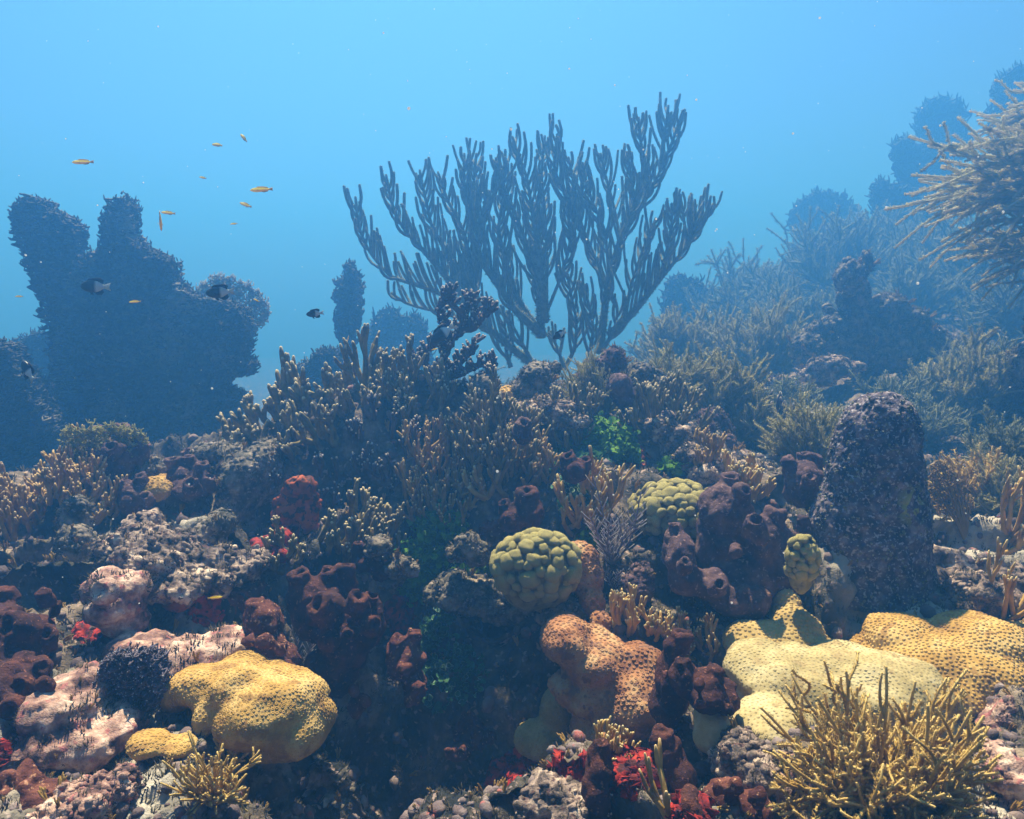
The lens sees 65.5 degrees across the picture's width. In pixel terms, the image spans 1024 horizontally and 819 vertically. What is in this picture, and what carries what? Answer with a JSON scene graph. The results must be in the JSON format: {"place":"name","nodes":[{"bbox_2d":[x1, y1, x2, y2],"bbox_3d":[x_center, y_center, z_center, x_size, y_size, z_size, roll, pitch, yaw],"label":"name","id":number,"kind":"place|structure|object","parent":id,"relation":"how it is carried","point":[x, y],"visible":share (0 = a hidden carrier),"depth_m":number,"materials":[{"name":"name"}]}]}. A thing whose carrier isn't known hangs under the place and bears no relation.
{"place":"outdoors","nodes":[
{"label":"outdoors","id":0,"kind":"place"},
{"bbox_2d":[0,224,1023,818],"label":"reef ground","id":1,"kind":"structure","parent":0,"point":[420,726],"depth_m":1.78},
{"bbox_2d":[0,585,62,720],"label":"tube sponge","id":2,"kind":"object","parent":1,"relation":"on","point":[29,642],"visible":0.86,"depth_m":1.31},
{"bbox_2d":[0,757,70,810],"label":"tube sponge","id":3,"kind":"object","parent":1,"relation":"on","point":[20,774],"visible":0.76,"depth_m":1.08},
{"bbox_2d":[0,336,79,472],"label":"sea fan","id":4,"kind":"object","parent":1,"relation":"on","point":[34,419],"visible":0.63,"depth_m":3.06},
{"bbox_2d":[0,423,105,541],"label":"finger coral","id":5,"kind":"object","parent":1,"relation":"on","point":[13,499],"visible":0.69,"depth_m":1.95},
{"bbox_2d":[22,437,107,525],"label":"finger coral","id":6,"kind":"object","parent":1,"relation":"on","point":[41,502],"visible":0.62,"depth_m":1.97},
{"bbox_2d":[49,494,96,561],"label":"rock","id":7,"kind":"object","parent":1,"relation":"on","point":[83,531],"visible":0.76,"depth_m":1.74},
{"bbox_2d":[11,661,150,773],"bbox_3d":[-0.666,0.473,1.232,0.186,0.120,0.211,0,8,0],"label":"rock","id":8,"kind":"object","parent":1,"relation":"on","point":[38,716],"visible":0.84,"depth_m":1.18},
{"bbox_2d":[24,762,142,818],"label":"rock","id":9,"kind":"object","parent":1,"relation":"on","point":[71,800],"visible":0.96,"depth_m":1.03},
{"bbox_2d":[67,468,127,526],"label":"finger coral","id":10,"kind":"object","parent":1,"relation":"on","point":[101,515],"visible":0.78,"depth_m":1.94},
{"bbox_2d":[58,419,149,465],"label":"sea fan","id":11,"kind":"object","parent":1,"relation":"on","point":[75,442],"visible":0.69,"depth_m":2.06},
{"bbox_2d":[79,565,153,638],"bbox_3d":[-0.733,0.356,1.457,0.117,0.136,0.148,0,8,0],"label":"rock","id":12,"kind":"object","parent":1,"relation":"on","point":[126,612],"visible":0.93,"depth_m":1.44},
{"bbox_2d":[84,422,150,488],"bbox_3d":[-1.056,0.134,2.107,0.167,0.199,0.152,4,9,29],"label":"tube sponge","id":13,"kind":"object","parent":1,"relation":"on","point":[120,461],"visible":0.49,"depth_m":2.08},
{"bbox_2d":[92,641,174,714],"bbox_3d":[-0.606,0.452,1.282,0.113,0.157,0.068,0,8,0],"label":"sea fan","id":14,"kind":"object","parent":1,"relation":"on","point":[142,674],"visible":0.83,"depth_m":1.26},
{"bbox_2d":[7,190,260,443],"bbox_3d":[-1.630,-0.244,3.534,0.973,1.404,0.346,0,8,0],"label":"sea fan","id":15,"kind":"object","parent":1,"relation":"on","point":[113,354],"visible":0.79,"depth_m":3.46},
{"bbox_2d":[117,471,155,515],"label":"tube sponge","id":16,"kind":"object","parent":1,"relation":"on","point":[133,497],"visible":0.84,"depth_m":1.93},
{"bbox_2d":[102,624,249,673],"bbox_3d":[-0.597,0.437,1.429,0.245,0.076,0.187,0,8,0],"label":"rock","id":17,"kind":"object","parent":1,"relation":"on","point":[206,648],"visible":0.55,"depth_m":1.41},
{"bbox_2d":[90,507,271,606],"bbox_3d":[-0.711,0.314,1.628,0.383,0.183,0.291,0,8,0],"label":"rock","id":18,"kind":"object","parent":1,"relation":"on","point":[212,558],"visible":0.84,"depth_m":1.59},
{"bbox_2d":[163,454,222,502],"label":"tube sponge","id":19,"kind":"object","parent":1,"relation":"on","point":[186,469],"visible":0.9,"depth_m":2.01},
{"bbox_2d":[160,730,261,815],"bbox_3d":[-0.409,0.504,1.078,0.119,0.127,0.105,0,8,0],"label":"sea plume","id":20,"kind":"object","parent":1,"relation":"on","point":[200,792],"visible":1,"depth_m":1.07,"materials":[{"name":"plant"}]},
{"bbox_2d":[125,650,336,763],"bbox_3d":[-0.458,0.512,1.304,0.335,0.178,0.222,-5,10,-34],"label":"star coral","id":21,"kind":"object","parent":1,"relation":"on","point":[273,711],"visible":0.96,"depth_m":1.27},
{"bbox_2d":[194,271,271,332],"bbox_3d":[-1.334,-0.094,3.842,0.377,1.135,0.108,0,8,0],"label":"sea fan","id":22,"kind":"object","parent":1,"relation":"on","point":[252,295],"visible":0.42,"depth_m":3.79},
{"bbox_2d":[215,390,273,443],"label":"finger coral","id":23,"kind":"object","parent":1,"relation":"on","point":[246,427],"visible":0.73,"depth_m":2.26},
{"bbox_2d":[213,436,286,525],"bbox_3d":[-0.675,0.193,2.090,0.237,0.240,0.171,-7,11,-42],"label":"rock","id":24,"kind":"object","parent":1,"relation":"on","point":[236,488],"visible":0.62,"depth_m":2.01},
{"bbox_2d":[240,596,302,665],"bbox_3d":[-0.449,0.426,1.473,0.112,0.144,0.157,0,8,0],"label":"tube sponge","id":25,"kind":"object","parent":1,"relation":"on","point":[263,618],"visible":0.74,"depth_m":1.46},
{"bbox_2d":[270,475,321,535],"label":"red sponge","id":26,"kind":"object","parent":1,"relation":"on","point":[296,502],"visible":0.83,"depth_m":1.91},
{"bbox_2d":[276,397,339,464],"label":"finger coral","id":27,"kind":"object","parent":1,"relation":"on","point":[290,416],"visible":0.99,"depth_m":2.11},
{"bbox_2d":[262,346,356,430],"bbox_3d":[-0.594,-0.057,2.341,0.282,0.264,0.257,0,8,0],"label":"finger coral","id":28,"kind":"object","parent":1,"relation":"on","point":[290,383],"visible":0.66,"depth_m":2.27},
{"bbox_2d":[301,757,363,811],"bbox_3d":[-0.325,0.674,1.460,0.092,0.081,0.109,3,8,19],"label":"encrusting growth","id":29,"kind":"object","parent":1,"relation":"on","point":[320,776],"visible":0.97,"depth_m":1.44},
{"bbox_2d":[285,563,386,698],"bbox_3d":[-0.336,0.454,1.584,0.174,0.269,0.230,-6,10,-36],"label":"tube sponge","id":30,"kind":"object","parent":1,"relation":"on","point":[337,621],"visible":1,"depth_m":1.56},
{"bbox_2d":[330,258,365,352],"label":"sea fan","id":31,"kind":"object","parent":1,"relation":"on","point":[346,297],"visible":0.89,"depth_m":4.61},
{"bbox_2d":[317,478,381,562],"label":"finger coral","id":32,"kind":"object","parent":1,"relation":"on","point":[364,524],"visible":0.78,"depth_m":1.87},
{"bbox_2d":[333,323,379,389],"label":"finger coral","id":33,"kind":"object","parent":1,"relation":"on","point":[362,336],"visible":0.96,"depth_m":2.29},
{"bbox_2d":[324,345,411,417],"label":"finger coral","id":34,"kind":"object","parent":1,"relation":"on","point":[383,361],"visible":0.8,"depth_m":2.23},
{"bbox_2d":[363,533,419,593],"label":"rock","id":35,"kind":"object","parent":1,"relation":"on","point":[394,581],"visible":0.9,"depth_m":1.72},
{"bbox_2d":[367,302,436,368],"bbox_3d":[-0.857,-0.242,6.047,0.575,1.138,0.389,0,8,0],"label":"sea fan","id":36,"kind":"object","parent":1,"relation":"on","point":[392,328],"visible":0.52,"depth_m":5.91},
{"bbox_2d":[385,628,426,707],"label":"tube sponge","id":37,"kind":"object","parent":1,"relation":"on","point":[406,659],"visible":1,"depth_m":1.57},
{"bbox_2d":[392,536,443,614],"bbox_3d":[-0.236,0.422,2.021,0.171,0.193,0.109,-3,8,-18],"label":"green algae","id":38,"kind":"object","parent":1,"relation":"on","point":[413,588],"visible":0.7,"depth_m":2.01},
{"bbox_2d":[383,333,459,434],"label":"finger coral","id":39,"kind":"object","parent":1,"relation":"on","point":[441,390],"visible":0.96,"depth_m":2.23},
{"bbox_2d":[406,499,469,572],"bbox_3d":[-0.180,0.327,2.068,0.211,0.178,0.145,-4,9,-29],"label":"green algae","id":40,"kind":"object","parent":1,"relation":"on","point":[431,531],"visible":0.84,"depth_m":2.05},
{"bbox_2d":[407,282,498,393],"bbox_3d":[-0.180,-0.197,2.295,0.290,0.339,0.116,1,8,6],"label":"staghorn coral","id":41,"kind":"object","parent":1,"relation":"on","point":[472,322],"visible":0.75,"depth_m":2.28},
{"bbox_2d":[422,633,489,714],"bbox_3d":[-0.127,0.592,1.770,0.161,0.160,0.103,0,8,0],"label":"green algae","id":42,"kind":"object","parent":1,"relation":"on","point":[460,661],"visible":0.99,"depth_m":1.76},
{"bbox_2d":[444,367,550,486],"bbox_3d":[-0.025,0.047,2.107,0.286,0.313,0.231,-4,9,-27],"label":"finger coral","id":43,"kind":"object","parent":1,"relation":"on","point":[471,449],"visible":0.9,"depth_m":2.08},
{"bbox_2d":[422,566,587,627],"bbox_3d":[0.005,0.439,1.857,0.423,0.133,0.234,4,9,27],"label":"rock","id":44,"kind":"object","parent":1,"relation":"on","point":[464,601],"visible":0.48,"depth_m":1.82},
{"bbox_2d":[489,527,582,611],"bbox_3d":[0.051,0.342,1.684,0.198,0.187,0.171,0,8,0],"label":"lobed coral","id":45,"kind":"object","parent":44,"relation":"on","point":[532,569],"visible":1,"depth_m":1.63},
{"bbox_2d":[483,747,538,787],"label":"red sponge","id":46,"kind":"object","parent":1,"relation":"on","point":[511,766],"visible":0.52,"depth_m":1.69},
{"bbox_2d":[0,248,1023,818],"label":"turf algae","id":47,"kind":"object","parent":1,"relation":"on","point":[470,692],"visible":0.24,"depth_m":1.71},
{"bbox_2d":[0,367,1023,818],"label":"rubble","id":48,"kind":"object","parent":1,"relation":"on","point":[438,809],"visible":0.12,"depth_m":1.46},
{"bbox_2d":[394,411,484,522],"bbox_3d":[-0.186,0.159,2.131,0.247,0.310,0.218,0,8,0],"label":"finger coral","id":49,"kind":"object","parent":48,"relation":"on","point":[433,450],"visible":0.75,"depth_m":2.10},
{"bbox_2d":[409,454,485,532],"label":"finger coral","id":50,"kind":"object","parent":48,"relation":"on","point":[468,503],"visible":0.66,"depth_m":2.08},
{"bbox_2d":[539,381,605,451],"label":"finger coral","id":51,"kind":"object","parent":48,"relation":"on","point":[593,403],"visible":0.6,"depth_m":2.23},
{"bbox_2d":[0,249,1023,818],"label":"coral sprigs","id":52,"kind":"object","parent":1,"relation":"on","point":[502,783],"visible":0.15,"depth_m":1.63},
{"bbox_2d":[479,419,562,499],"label":"finger coral","id":53,"kind":"object","parent":1,"relation":"on","point":[546,457],"visible":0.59,"depth_m":2.08},
{"bbox_2d":[498,485,544,532],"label":"tube sponge","id":54,"kind":"object","parent":1,"relation":"on","point":[520,512],"visible":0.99,"depth_m":1.84},
{"bbox_2d":[342,92,722,370],"bbox_3d":[0.100,-0.838,3.749,1.783,1.320,0.407,0,8,0],"label":"sea rod","id":55,"kind":"object","parent":1,"relation":"on","point":[465,271],"visible":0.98,"depth_m":3.72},
{"bbox_2d":[511,360,564,400],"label":"rock","id":56,"kind":"object","parent":1,"relation":"on","point":[535,370],"visible":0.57,"depth_m":2.30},
{"bbox_2d":[513,688,571,761],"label":"star coral","id":57,"kind":"object","parent":1,"relation":"on","point":[535,738],"visible":0.66,"depth_m":1.60},
{"bbox_2d":[512,767,589,818],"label":"rock","id":58,"kind":"object","parent":1,"relation":"on","point":[543,795],"visible":0.86,"depth_m":1.16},
{"bbox_2d":[571,540,611,630],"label":"star coral","id":59,"kind":"object","parent":1,"relation":"on","point":[588,592],"visible":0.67,"depth_m":1.71},
{"bbox_2d":[552,445,635,537],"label":"finger coral","id":60,"kind":"object","parent":1,"relation":"on","point":[577,516],"visible":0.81,"depth_m":1.91},
{"bbox_2d":[581,737,613,818],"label":"column sponge","id":61,"kind":"object","parent":1,"relation":"on","point":[596,779],"depth_m":1.15},
{"bbox_2d":[560,343,636,418],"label":"sea plume","id":62,"kind":"object","parent":1,"relation":"on","point":[608,406],"visible":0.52,"depth_m":2.39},
{"bbox_2d":[539,611,661,745],"bbox_3d":[0.180,0.535,1.536,0.252,0.244,0.261,0,8,0],"label":"star coral","id":63,"kind":"object","parent":1,"relation":"on","point":[602,672],"visible":0.83,"depth_m":1.50},
{"bbox_2d":[569,410,643,465],"bbox_3d":[0.278,0.085,2.244,0.180,0.146,0.178,-8,11,-44],"label":"green algae","id":64,"kind":"object","parent":1,"relation":"on","point":[615,443],"visible":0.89,"depth_m":2.23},
{"bbox_2d":[581,467,651,565],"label":"feather coral","id":65,"kind":"object","parent":1,"relation":"on","point":[610,555],"visible":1,"depth_m":1.78},
{"bbox_2d":[609,582,647,637],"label":"finger coral","id":66,"kind":"object","parent":1,"relation":"on","point":[629,611],"visible":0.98,"depth_m":1.65},
{"bbox_2d":[609,743,666,801],"bbox_3d":[0.182,0.546,1.193,0.098,0.059,0.120,0,8,0],"label":"red sponge","id":67,"kind":"object","parent":1,"relation":"on","point":[625,770],"visible":0.59,"depth_m":1.17},
{"bbox_2d":[612,376,690,445],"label":"finger coral","id":68,"kind":"object","parent":1,"relation":"on","point":[647,391],"visible":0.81,"depth_m":2.29},
{"bbox_2d":[627,477,706,541],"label":"lobed coral","id":69,"kind":"object","parent":1,"relation":"on","point":[671,500],"visible":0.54,"depth_m":1.83},
{"bbox_2d":[648,627,693,730],"bbox_3d":[0.272,0.469,1.362,0.072,0.189,0.099,-2,8,-13],"label":"column sponge","id":70,"kind":"object","parent":1,"relation":"on","point":[668,706],"depth_m":1.34},
{"bbox_2d":[649,723,703,818],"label":"column sponge","id":71,"kind":"object","parent":1,"relation":"on","point":[679,770],"depth_m":1.17},
{"bbox_2d":[624,301,735,366],"bbox_3d":[1.019,-0.368,4.727,0.656,0.550,0.666,-6,10,-38],"label":"sea plume","id":72,"kind":"object","parent":1,"relation":"on","point":[679,334],"visible":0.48,"depth_m":4.63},
{"bbox_2d":[646,335,720,404],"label":"sea plume","id":73,"kind":"object","parent":1,"relation":"on","point":[666,363],"visible":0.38,"depth_m":2.70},
{"bbox_2d":[643,410,724,485],"bbox_3d":[0.493,0.111,2.217,0.154,0.205,0.286,-5,9,-32],"label":"rock","id":74,"kind":"object","parent":1,"relation":"on","point":[674,437],"visible":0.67,"depth_m":2.21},
{"bbox_2d":[657,271,717,330],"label":"sea fan","id":75,"kind":"object","parent":1,"relation":"on","point":[674,284],"visible":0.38,"depth_m":7.01},
{"bbox_2d":[656,369,720,430],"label":"finger coral","id":76,"kind":"object","parent":1,"relation":"on","point":[672,382],"visible":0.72,"depth_m":2.33},
{"bbox_2d":[692,709,732,754],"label":"star coral","id":77,"kind":"object","parent":1,"relation":"on","point":[707,729],"visible":0.49,"depth_m":1.27},
{"bbox_2d":[668,656,740,715],"bbox_3d":[0.316,0.449,1.278,0.114,0.105,0.106,-3,9,-22],"label":"tube sponge","id":78,"kind":"object","parent":77,"relation":"on","point":[710,689],"visible":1,"depth_m":1.26},
{"bbox_2d":[662,522,772,620],"bbox_3d":[0.431,0.341,1.653,0.227,0.191,0.155,0,8,0],"label":"tube sponge","id":79,"kind":"object","parent":1,"relation":"on","point":[718,589],"visible":0.98,"depth_m":1.63},
{"bbox_2d":[681,341,774,418],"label":"sea plume","id":80,"kind":"object","parent":1,"relation":"on","point":[726,375],"visible":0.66,"depth_m":2.74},
{"bbox_2d":[682,367,779,445],"bbox_3d":[0.788,-0.002,2.781,0.346,0.296,0.280,4,9,26],"label":"sea plume","id":81,"kind":"object","parent":1,"relation":"on","point":[743,424],"visible":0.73,"depth_m":2.72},
{"bbox_2d":[687,278,785,335],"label":"sea plume","id":82,"kind":"object","parent":1,"relation":"on","point":[739,304],"visible":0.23,"depth_m":6.11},
{"bbox_2d":[703,776,773,818],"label":"tube sponge","id":83,"kind":"object","parent":1,"relation":"on","point":[730,791],"visible":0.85,"depth_m":1.08},
{"bbox_2d":[678,238,808,326],"bbox_3d":[2.136,-1.036,7.212,1.424,1.033,1.312,0,8,0],"label":"sea plume","id":84,"kind":"object","parent":1,"relation":"on","point":[723,276],"visible":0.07,"depth_m":6.95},
{"bbox_2d":[707,725,780,798],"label":"rock","id":85,"kind":"object","parent":1,"relation":"on","point":[747,750],"visible":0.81,"depth_m":1.17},
{"bbox_2d":[695,471,812,597],"bbox_3d":[0.524,0.283,1.722,0.258,0.272,0.202,2,8,14],"label":"tube sponge","id":86,"kind":"object","parent":1,"relation":"on","point":[738,539],"visible":0.67,"depth_m":1.70},
{"bbox_2d":[699,290,814,380],"bbox_3d":[1.326,-0.380,4.395,0.599,0.561,0.571,-5,9,-32],"label":"sea plume","id":87,"kind":"object","parent":1,"relation":"on","point":[751,343],"visible":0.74,"depth_m":4.29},
{"bbox_2d":[726,258,824,308],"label":"sea plume","id":88,"kind":"object","parent":1,"relation":"on","point":[766,279],"visible":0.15,"depth_m":6.51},
{"bbox_2d":[722,588,830,650],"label":"star coral","id":89,"kind":"object","parent":1,"relation":"on","point":[790,618],"visible":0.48,"depth_m":1.58},
{"bbox_2d":[783,534,821,594],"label":"lobed coral","id":90,"kind":"object","parent":89,"relation":"on","point":[802,556],"visible":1,"depth_m":1.59},
{"bbox_2d":[753,386,842,464],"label":"sea plume","id":91,"kind":"object","parent":1,"relation":"on","point":[810,433],"visible":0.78,"depth_m":2.27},
{"bbox_2d":[780,451,823,512],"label":"tube sponge","id":92,"kind":"object","parent":1,"relation":"on","point":[803,474],"visible":0.8,"depth_m":1.90},
{"bbox_2d":[784,185,861,238],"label":"sea fan","id":93,"kind":"object","parent":1,"relation":"on","point":[826,201],"visible":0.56,"depth_m":9.32},
{"bbox_2d":[798,354,867,387],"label":"rock","id":94,"kind":"object","parent":1,"relation":"on","point":[833,375],"visible":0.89,"depth_m":3.58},
{"bbox_2d":[722,637,960,745],"bbox_3d":[0.553,0.528,1.431,0.485,0.192,0.309,-4,9,-24],"label":"star coral","id":95,"kind":"object","parent":1,"relation":"on","point":[758,671],"visible":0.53,"depth_m":1.38},
{"bbox_2d":[766,204,922,300],"bbox_3d":[2.784,-1.231,6.725,1.371,0.978,1.433,0,8,0],"label":"sea plume","id":96,"kind":"object","parent":1,"relation":"on","point":[826,255],"visible":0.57,"depth_m":6.41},
{"bbox_2d":[806,391,938,612],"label":"stone pillar","id":97,"kind":"structure","parent":1,"relation":"on","point":[874,521],"depth_m":1.69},
{"bbox_2d":[802,250,951,375],"bbox_3d":[1.910,-0.488,4.109,0.790,0.648,0.334,-1,8,-7],"label":"rock","id":98,"kind":"object","parent":1,"relation":"on","point":[895,358],"visible":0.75,"depth_m":4.07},
{"bbox_2d":[759,651,1003,818],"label":"sea plume","id":99,"kind":"object","parent":1,"relation":"on","point":[914,776],"visible":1,"depth_m":1.03,"materials":[{"name":"plant"}]},
{"bbox_2d":[849,363,942,407],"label":"sea plume","id":100,"kind":"object","parent":1,"relation":"on","point":[907,389],"visible":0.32,"depth_m":3.35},
{"bbox_2d":[864,174,953,234],"bbox_3d":[4.140,-1.881,8.299,0.896,1.134,0.424,0,8,0],"label":"sea fan","id":101,"kind":"object","parent":1,"relation":"on","point":[881,189],"visible":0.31,"depth_m":8.19},
{"bbox_2d":[870,247,984,324],"bbox_3d":[2.956,-0.873,5.752,0.823,0.593,0.725,0,8,0],"label":"sea plume","id":102,"kind":"object","parent":1,"relation":"on","point":[924,292],"visible":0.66,"depth_m":5.63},
{"bbox_2d":[886,131,975,219],"bbox_3d":[4.514,-2.198,8.625,1.047,1.594,0.417,0,8,0],"label":"sea fan","id":103,"kind":"object","parent":1,"relation":"on","point":[907,154],"visible":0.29,"depth_m":8.50},
{"bbox_2d":[849,609,1023,721],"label":"star coral","id":104,"kind":"object","parent":1,"relation":"on","point":[986,651],"visible":0.68,"depth_m":1.47},
{"bbox_2d":[909,91,973,227],"bbox_3d":[4.717,-2.461,8.797,0.702,2.033,0.385,0,8,0],"label":"sea fan","id":105,"kind":"object","parent":1,"relation":"on","point":[935,113],"visible":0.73,"depth_m":8.63},
{"bbox_2d":[904,390,984,443],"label":"sea plume","id":106,"kind":"object","parent":1,"relation":"on","point":[937,425],"visible":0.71,"depth_m":3.06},
{"bbox_2d":[876,203,1019,291],"bbox_3d":[3.542,-1.220,6.444,1.151,1.047,1.027,0,8,0],"label":"sea plume","id":107,"kind":"object","parent":1,"relation":"on","point":[927,244],"visible":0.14,"depth_m":6.43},
{"bbox_2d":[927,454,978,539],"bbox_3d":[1.083,0.220,1.974,0.161,0.227,0.059,-2,8,-14],"label":"sea fan","id":108,"kind":"object","parent":1,"relation":"on","point":[961,520],"visible":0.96,"depth_m":1.96},
{"bbox_2d":[884,115,1023,270],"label":"sea plume","id":109,"kind":"object","parent":1,"relation":"on","point":[994,187],"visible":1,"depth_m":3.04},
{"bbox_2d":[906,212,1023,296],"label":"sea plume","id":110,"kind":"object","parent":1,"relation":"on","point":[966,264],"visible":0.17,"depth_m":6.05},
{"bbox_2d":[907,322,1023,430],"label":"sea plume","id":111,"kind":"object","parent":1,"relation":"on","point":[956,383],"visible":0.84,"depth_m":3.36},
{"bbox_2d":[928,442,1016,502],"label":"sea plume","id":112,"kind":"object","parent":1,"relation":"on","point":[968,474],"visible":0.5,"depth_m":2.17,"materials":[{"name":"brown plant"}]},
{"bbox_2d":[939,560,1023,616],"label":"rock","id":113,"kind":"object","parent":1,"relation":"on","point":[982,584],"visible":0.73,"depth_m":1.68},
{"bbox_2d":[942,257,1023,337],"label":"sea plume","id":114,"kind":"object","parent":1,"relation":"on","point":[991,310],"visible":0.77,"depth_m":5.27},
{"bbox_2d":[945,212,1023,308],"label":"sea plume","id":115,"kind":"object","parent":1,"relation":"on","point":[1003,253],"visible":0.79,"depth_m":3.27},
{"bbox_2d":[950,439,1023,521],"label":"sea plume","id":116,"kind":"object","parent":1,"relation":"on","point":[992,503],"visible":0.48,"depth_m":2.12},
{"bbox_2d":[958,400,1023,471],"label":"sea plume","id":117,"kind":"object","parent":1,"relation":"on","point":[1012,444],"visible":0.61,"depth_m":2.32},
{"bbox_2d":[979,738,1023,810],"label":"rock","id":118,"kind":"object","parent":1,"relation":"on","point":[1010,769],"visible":0.52,"depth_m":1.08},
{"bbox_2d":[1000,465,1023,554],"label":"finger coral","id":119,"kind":"object","parent":1,"relation":"on","point":[1017,538],"visible":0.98,"depth_m":1.90},
{"bbox_2d":[0,0,1023,358],"label":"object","id":120,"kind":"structure","parent":0,"point":[285,72],"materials":[{"name":"liquid"}]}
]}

